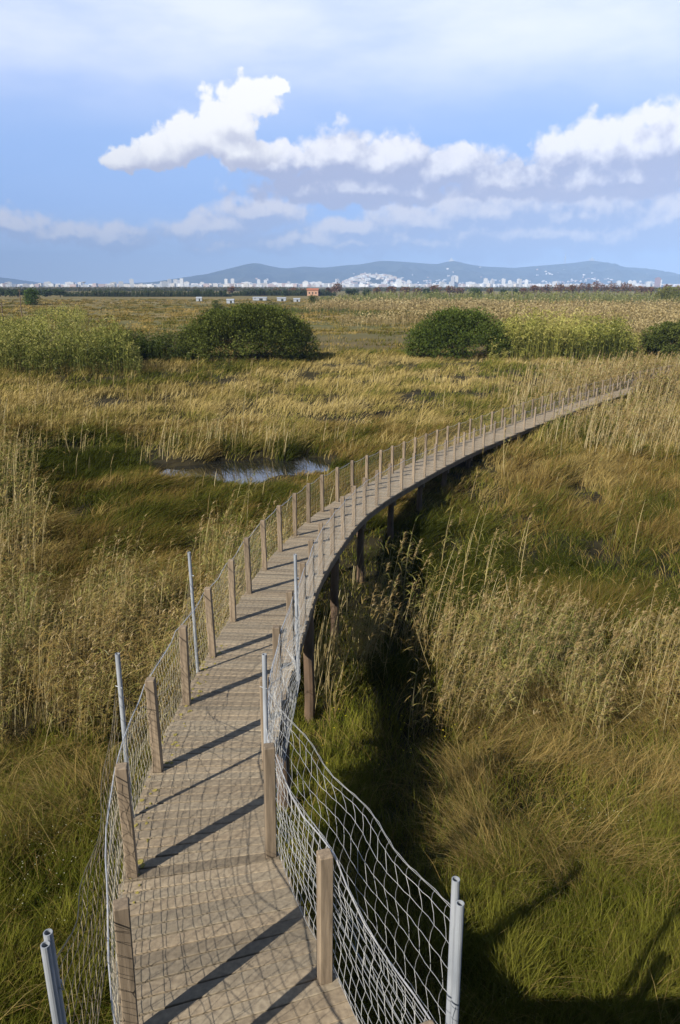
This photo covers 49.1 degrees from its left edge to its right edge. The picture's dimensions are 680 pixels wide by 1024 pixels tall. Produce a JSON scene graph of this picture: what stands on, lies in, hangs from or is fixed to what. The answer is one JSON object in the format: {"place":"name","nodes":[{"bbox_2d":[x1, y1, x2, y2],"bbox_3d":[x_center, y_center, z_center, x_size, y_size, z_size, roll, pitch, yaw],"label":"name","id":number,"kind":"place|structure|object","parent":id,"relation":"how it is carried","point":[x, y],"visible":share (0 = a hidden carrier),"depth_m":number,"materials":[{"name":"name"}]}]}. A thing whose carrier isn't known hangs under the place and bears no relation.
{"place":"outdoors","nodes":[
{"label":"outdoors","id":0,"kind":"place"},
{"bbox_2d":[0,277,43,283],"bbox_3d":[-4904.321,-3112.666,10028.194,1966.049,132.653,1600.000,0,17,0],"label":"distant ridge","id":1,"kind":"structure","parent":0,"point":[12,281],"depth_m":9801.23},
{"bbox_2d":[157,453,333,483],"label":"pond water","id":2,"kind":"structure","parent":0,"point":[262,468],"depth_m":34.02,"materials":[{"name":"black liquid"}]},
{"bbox_2d":[0,287,679,1023],"bbox_3d":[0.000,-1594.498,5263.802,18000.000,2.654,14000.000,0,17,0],"label":"ground","id":3,"kind":"structure","parent":0,"point":[372,541],"depth_m":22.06,"materials":[{"name":"green plant"}]},
{"bbox_2d":[4,288,14,296],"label":"tree","id":4,"kind":"object","parent":3,"relation":"on","point":[7,292],"visible":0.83,"depth_m":516.18,"materials":[{"name":"green plant"}]},
{"bbox_2d":[11,289,21,297],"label":"tree","id":5,"kind":"object","parent":3,"relation":"on","point":[15,292],"visible":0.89,"depth_m":499.37,"materials":[{"name":"green plant"}]},
{"bbox_2d":[22,287,40,304],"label":"bush","id":6,"kind":"object","parent":3,"relation":"on","point":[29,298],"visible":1,"depth_m":306.16,"materials":[{"name":"green plant"}]},
{"bbox_2d":[0,303,87,339],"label":"olive reed patch","id":7,"kind":"object","parent":3,"relation":"on","point":[72,314],"visible":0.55,"depth_m":159.78,"materials":[{"name":"green plant"}]},
{"bbox_2d":[41,290,51,296],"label":"tree","id":8,"kind":"object","parent":3,"relation":"on","point":[46,294],"visible":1,"depth_m":523.48,"materials":[{"name":"green plant"}]},
{"bbox_2d":[53,288,65,296],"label":"tree","id":9,"kind":"object","parent":3,"relation":"on","point":[59,292],"visible":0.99,"depth_m":507.80,"materials":[{"name":"green plant"}]},
{"bbox_2d":[0,302,142,377],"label":"cane stand","id":10,"kind":"object","parent":3,"relation":"on","point":[75,345],"visible":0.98,"depth_m":67.92,"materials":[{"name":"green plant"}]},
{"bbox_2d":[106,337,152,359],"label":"shrub","id":11,"kind":"object","parent":3,"relation":"on","point":[143,346],"visible":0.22,"depth_m":77.78,"materials":[{"name":"green plant"}]},
{"bbox_2d":[129,279,133,286],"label":"city building","id":12,"kind":"structure","parent":3,"relation":"on","point":[131,282],"depth_m":4183.95,"materials":[{"name":"white concrete"}]},
{"bbox_2d":[143,284,155,287],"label":"warehouse","id":13,"kind":"structure","parent":3,"relation":"on","point":[151,285],"depth_m":3143.34,"materials":[{"name":"white concrete"}]},
{"bbox_2d":[109,324,192,362],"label":"shrub","id":14,"kind":"object","parent":3,"relation":"on","point":[161,344],"visible":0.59,"depth_m":78.15,"materials":[{"name":"green plant"}]},
{"bbox_2d":[160,281,167,286],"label":"city building","id":15,"kind":"structure","parent":3,"relation":"on","point":[163,283],"depth_m":4184.77,"materials":[{"name":"grey concrete"}]},
{"bbox_2d":[2,287,335,296],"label":"windbreak","id":16,"kind":"object","parent":3,"relation":"on","point":[170,293],"visible":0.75,"depth_m":544.60,"materials":[{"name":"green plant"}]},
{"bbox_2d":[0,419,346,754],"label":"reed bed","id":17,"kind":"object","parent":3,"relation":"on","point":[109,641],"visible":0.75,"depth_m":14.66,"materials":[{"name":"beige plant"}]},
{"bbox_2d":[179,278,183,286],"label":"city building","id":18,"kind":"structure","parent":3,"relation":"on","point":[181,282],"depth_m":4466.06,"materials":[{"name":"white concrete"}]},
{"bbox_2d":[211,299,224,308],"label":"bush","id":19,"kind":"object","parent":3,"relation":"on","point":[215,304],"visible":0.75,"depth_m":226.19,"materials":[{"name":"green plant"}]},
{"bbox_2d":[218,290,226,296],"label":"tree","id":20,"kind":"object","parent":3,"relation":"on","point":[224,293],"visible":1,"depth_m":537.03,"materials":[{"name":"green plant"}]},
{"bbox_2d":[227,286,235,293],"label":"tree","id":21,"kind":"object","parent":3,"relation":"on","point":[230,290],"visible":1,"depth_m":601.64,"materials":[{"name":"brown plant"}]},
{"bbox_2d":[174,298,321,363],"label":"shrub","id":22,"kind":"object","parent":3,"relation":"on","point":[263,326],"visible":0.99,"depth_m":77.34,"materials":[{"name":"green plant"}]},
{"bbox_2d":[253,297,266,299],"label":"shed","id":23,"kind":"structure","parent":3,"relation":"on","point":[259,298],"depth_m":401.78,"materials":[{"name":"white"}]},
{"bbox_2d":[257,289,266,295],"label":"tree","id":24,"kind":"object","parent":3,"relation":"on","point":[260,292],"visible":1,"depth_m":574.04,"materials":[{"name":"green plant"}]},
{"bbox_2d":[277,297,285,300],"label":"shed","id":25,"kind":"structure","parent":3,"relation":"on","point":[281,298],"depth_m":383.41,"materials":[{"name":"white"}]},
{"bbox_2d":[307,288,318,295],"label":"farmhouse","id":26,"kind":"object","parent":3,"relation":"on","point":[313,291],"visible":0.97,"depth_m":572.84,"materials":[{"name":"paint"}]},
{"bbox_2d":[308,294,319,304],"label":"bush","id":27,"kind":"object","parent":3,"relation":"on","point":[312,299],"visible":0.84,"depth_m":288.15,"materials":[{"name":"green plant"}]},
{"bbox_2d":[200,305,429,317],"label":"scrub mound","id":28,"kind":"object","parent":3,"relation":"on","point":[331,311],"visible":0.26,"depth_m":214.81,"materials":[{"name":"green plant"}]},
{"bbox_2d":[0,375,671,655],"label":"tall reeds","id":29,"kind":"object","parent":3,"relation":"on","point":[487,568],"visible":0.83,"depth_m":18.93,"materials":[{"name":"beige plant"}]},
{"bbox_2d":[331,282,342,294],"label":"tree","id":30,"kind":"object","parent":3,"relation":"on","point":[335,287],"visible":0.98,"depth_m":655.41,"materials":[{"name":"brown plant"}]},
{"bbox_2d":[0,285,676,291],"bbox_3d":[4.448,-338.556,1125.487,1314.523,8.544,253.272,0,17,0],"label":"distant woods","id":31,"kind":"object","parent":3,"relation":"on","point":[184,288],"visible":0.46,"depth_m":1070.96,"materials":[{"name":"green plant"}]},
{"bbox_2d":[0,298,677,357],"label":"meadow","id":32,"kind":"structure","parent":3,"relation":"on","point":[175,314],"depth_m":200.74,"materials":[{"name":"green plant"}]},
{"bbox_2d":[0,411,679,724],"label":"sedge","id":33,"kind":"object","parent":3,"relation":"on","point":[575,462],"visible":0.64,"depth_m":25.33,"materials":[{"name":"green plant"}]},
{"bbox_2d":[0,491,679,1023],"bbox_3d":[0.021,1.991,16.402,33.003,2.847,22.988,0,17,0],"label":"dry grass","id":34,"kind":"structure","parent":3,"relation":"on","point":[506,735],"depth_m":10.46,"materials":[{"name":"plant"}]},
{"bbox_2d":[0,345,679,461],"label":"meadow grass","id":35,"kind":"structure","parent":3,"relation":"on","point":[265,369],"depth_m":52.87,"materials":[{"name":"yellow plant"}]},
{"bbox_2d":[0,348,679,508],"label":"pale reeds","id":36,"kind":"object","parent":3,"relation":"on","point":[637,412],"visible":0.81,"depth_m":41.28,"materials":[{"name":"beige plant"}]},
{"bbox_2d":[16,267,677,286],"bbox_3d":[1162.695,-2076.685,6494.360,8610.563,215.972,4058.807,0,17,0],"label":"city","id":37,"kind":"object","parent":3,"relation":"on","point":[356,284],"visible":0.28,"depth_m":4848.43},
{"bbox_2d":[345,288,352,294],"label":"tree","id":38,"kind":"object","parent":3,"relation":"on","point":[348,291],"visible":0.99,"depth_m":549.27,"materials":[{"name":"green plant"}]},
{"bbox_2d":[351,288,358,294],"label":"tree","id":39,"kind":"object","parent":3,"relation":"on","point":[354,290],"visible":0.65,"depth_m":558.55,"materials":[{"name":"green plant"}]},
{"bbox_2d":[361,289,370,295],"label":"tree","id":40,"kind":"object","parent":3,"relation":"on","point":[367,292],"visible":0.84,"depth_m":511.10,"materials":[{"name":"green plant"}]},
{"bbox_2d":[373,286,380,294],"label":"tree","id":41,"kind":"object","parent":3,"relation":"on","point":[376,289],"visible":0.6,"depth_m":576.61,"materials":[{"name":"brown plant"}]},
{"bbox_2d":[353,277,403,283],"bbox_3d":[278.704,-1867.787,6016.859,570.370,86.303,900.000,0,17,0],"label":"knoll","id":42,"kind":"structure","parent":3,"relation":"on","point":[375,280],"depth_m":5742.66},
{"bbox_2d":[114,380,657,1023],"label":"boardwalk","id":43,"kind":"structure","parent":3,"relation":"on","point":[222,932],"depth_m":6.33,"materials":[{"name":"brown wood"}]},
{"bbox_2d":[40,552,198,1023],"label":"tall fence","id":44,"kind":"object","parent":43,"relation":"on","point":[52,977],"visible":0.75,"depth_m":4.91,"materials":[{"name":"metal"}]},
{"bbox_2d":[260,554,463,1023],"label":"tall fence","id":45,"kind":"object","parent":43,"relation":"attached to","point":[456,920],"visible":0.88,"depth_m":4.74,"materials":[{"name":"metal"}]},
{"bbox_2d":[105,364,677,1023],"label":"post and wire fence","id":46,"kind":"object","parent":43,"relation":"on","point":[123,932],"visible":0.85,"depth_m":7.24,"materials":[{"name":"wood"}]},
{"bbox_2d":[259,369,669,1023],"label":"post and wire fence","id":47,"kind":"object","parent":43,"relation":"attached to","point":[323,895],"visible":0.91,"depth_m":5.99,"materials":[{"name":"wood"}]},
{"bbox_2d":[386,286,396,292],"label":"tree","id":48,"kind":"object","parent":3,"relation":"on","point":[392,288],"visible":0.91,"depth_m":611.59,"materials":[{"name":"brown plant"}]},
{"bbox_2d":[397,279,401,286],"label":"tower block","id":49,"kind":"structure","parent":3,"relation":"on","point":[399,282],"depth_m":4292.41,"materials":[{"name":"white concrete"}]},
{"bbox_2d":[322,704,481,765],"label":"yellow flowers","id":50,"kind":"object","parent":3,"relation":"on","point":[409,736],"visible":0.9,"depth_m":12.44,"materials":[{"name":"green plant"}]},
{"bbox_2d":[400,287,410,294],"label":"tree","id":51,"kind":"object","parent":3,"relation":"on","point":[405,288],"visible":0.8,"depth_m":596.85,"materials":[{"name":"brown plant"}]},
{"bbox_2d":[413,288,422,294],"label":"tree","id":52,"kind":"object","parent":3,"relation":"on","point":[418,290],"visible":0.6,"depth_m":576.17,"materials":[{"name":"brown plant"}]},
{"bbox_2d":[422,288,429,293],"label":"tree","id":53,"kind":"object","parent":3,"relation":"on","point":[426,290],"visible":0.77,"depth_m":566.00,"materials":[{"name":"green plant"}]},
{"bbox_2d":[430,284,443,291],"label":"tree","id":54,"kind":"object","parent":3,"relation":"on","point":[433,287],"visible":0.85,"depth_m":606.83,"materials":[{"name":"brown plant"}]},
{"bbox_2d":[445,285,456,294],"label":"tree","id":55,"kind":"object","parent":3,"relation":"on","point":[449,291],"visible":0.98,"depth_m":635.02,"materials":[{"name":"brown plant"}]},
{"bbox_2d":[451,276,454,286],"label":"tower block","id":56,"kind":"structure","parent":3,"relation":"on","point":[452,280],"depth_m":4386.05,"materials":[{"name":"white concrete"}]},
{"bbox_2d":[397,303,514,361],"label":"shrub","id":57,"kind":"object","parent":3,"relation":"on","point":[468,327],"visible":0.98,"depth_m":79.29,"materials":[{"name":"green plant"}]},
{"bbox_2d":[455,287,464,293],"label":"tree","id":58,"kind":"object","parent":3,"relation":"on","point":[460,289],"visible":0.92,"depth_m":660.11,"materials":[{"name":"brown plant"}]},
{"bbox_2d":[467,287,481,296],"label":"bush","id":59,"kind":"object","parent":3,"relation":"on","point":[474,290],"visible":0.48,"depth_m":402.17,"materials":[{"name":"green plant"}]},
{"bbox_2d":[300,535,679,747],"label":"reed fringe","id":60,"kind":"object","parent":3,"relation":"on","point":[544,654],"visible":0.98,"depth_m":14.39,"materials":[{"name":"beige plant"}]},
{"bbox_2d":[486,288,493,294],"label":"tree","id":61,"kind":"object","parent":3,"relation":"on","point":[490,290],"visible":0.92,"depth_m":614.39,"materials":[{"name":"brown plant"}]},
{"bbox_2d":[304,296,679,349],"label":"reed belt","id":62,"kind":"object","parent":3,"relation":"on","point":[640,323],"visible":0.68,"depth_m":183.41,"materials":[{"name":"beige plant"}]},
{"bbox_2d":[320,288,679,303],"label":"cane belt","id":63,"kind":"object","parent":3,"relation":"on","point":[545,295],"visible":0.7,"depth_m":361.84,"materials":[{"name":"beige plant"}]},
{"bbox_2d":[517,279,521,286],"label":"city building","id":64,"kind":"structure","parent":3,"relation":"on","point":[519,281],"depth_m":4133.67,"materials":[{"name":"white concrete"}]},
{"bbox_2d":[519,288,528,293],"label":"tree","id":65,"kind":"object","parent":3,"relation":"on","point":[521,290],"visible":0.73,"depth_m":547.65,"materials":[{"name":"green plant"}]},
{"bbox_2d":[529,285,538,293],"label":"tree","id":66,"kind":"object","parent":3,"relation":"on","point":[533,288],"visible":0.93,"depth_m":608.25,"materials":[{"name":"brown plant"}]},
{"bbox_2d":[539,284,552,293],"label":"tree","id":67,"kind":"object","parent":3,"relation":"on","point":[545,288],"visible":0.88,"depth_m":609.12,"materials":[{"name":"brown plant"}]},
{"bbox_2d":[552,283,568,293],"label":"tree","id":68,"kind":"object","parent":3,"relation":"on","point":[561,286],"visible":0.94,"depth_m":539.59,"materials":[{"name":"brown plant"}]},
{"bbox_2d":[485,301,641,361],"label":"cane stand","id":69,"kind":"object","parent":3,"relation":"on","point":[556,340],"visible":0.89,"depth_m":78.83,"materials":[{"name":"green plant"}]},
{"bbox_2d":[567,284,579,296],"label":"tree","id":70,"kind":"object","parent":3,"relation":"on","point":[571,287],"visible":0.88,"depth_m":541.39,"materials":[{"name":"brown plant"}]},
{"bbox_2d":[577,282,591,291],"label":"tree","id":71,"kind":"object","parent":3,"relation":"on","point":[587,286],"visible":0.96,"depth_m":599.11,"materials":[{"name":"brown plant"}]},
{"bbox_2d":[591,281,605,292],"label":"tree","id":72,"kind":"object","parent":3,"relation":"on","point":[596,287],"visible":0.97,"depth_m":590.89,"materials":[{"name":"brown plant"}]},
{"bbox_2d":[522,351,679,402],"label":"closing reeds","id":73,"kind":"object","parent":3,"relation":"on","point":[667,383],"visible":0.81,"depth_m":54.01,"materials":[{"name":"beige plant"}]},
{"bbox_2d":[602,281,619,294],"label":"tree","id":74,"kind":"object","parent":3,"relation":"on","point":[611,287],"visible":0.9,"depth_m":587.15,"materials":[{"name":"brown plant"}]},
{"bbox_2d":[619,282,636,293],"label":"tree","id":75,"kind":"object","parent":3,"relation":"on","point":[627,286],"visible":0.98,"depth_m":558.33,"materials":[{"name":"brown plant"}]},
{"bbox_2d":[633,286,646,295],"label":"tree","id":76,"kind":"object","parent":3,"relation":"on","point":[642,288],"visible":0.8,"depth_m":580.47,"materials":[{"name":"brown plant"}]},
{"bbox_2d":[645,287,655,294],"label":"tree","id":77,"kind":"object","parent":3,"relation":"on","point":[650,289],"visible":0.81,"depth_m":568.67,"materials":[{"name":"brown plant"}]},
{"bbox_2d":[654,277,660,286],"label":"tower block","id":78,"kind":"structure","parent":3,"relation":"on","point":[657,283],"depth_m":4197.03,"materials":[{"name":"white concrete"}]},
{"bbox_2d":[637,318,679,358],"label":"shrub","id":79,"kind":"object","parent":3,"relation":"on","point":[661,337],"visible":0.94,"depth_m":81.06,"materials":[{"name":"green plant"}]},
{"bbox_2d":[651,285,679,303],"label":"bush","id":80,"kind":"object","parent":3,"relation":"on","point":[665,293],"visible":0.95,"depth_m":316.22,"materials":[{"name":"green plant"}]},
{"bbox_2d":[0,0,679,284],"label":"sky","id":81,"kind":"structure","parent":0,"point":[142,141],"materials":[{"name":"blue"}]},
{"bbox_2d":[86,261,679,284],"bbox_3d":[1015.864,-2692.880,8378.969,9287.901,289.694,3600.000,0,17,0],"label":"hills","id":82,"kind":"structure","parent":0,"point":[476,274],"depth_m":7911.43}
]}

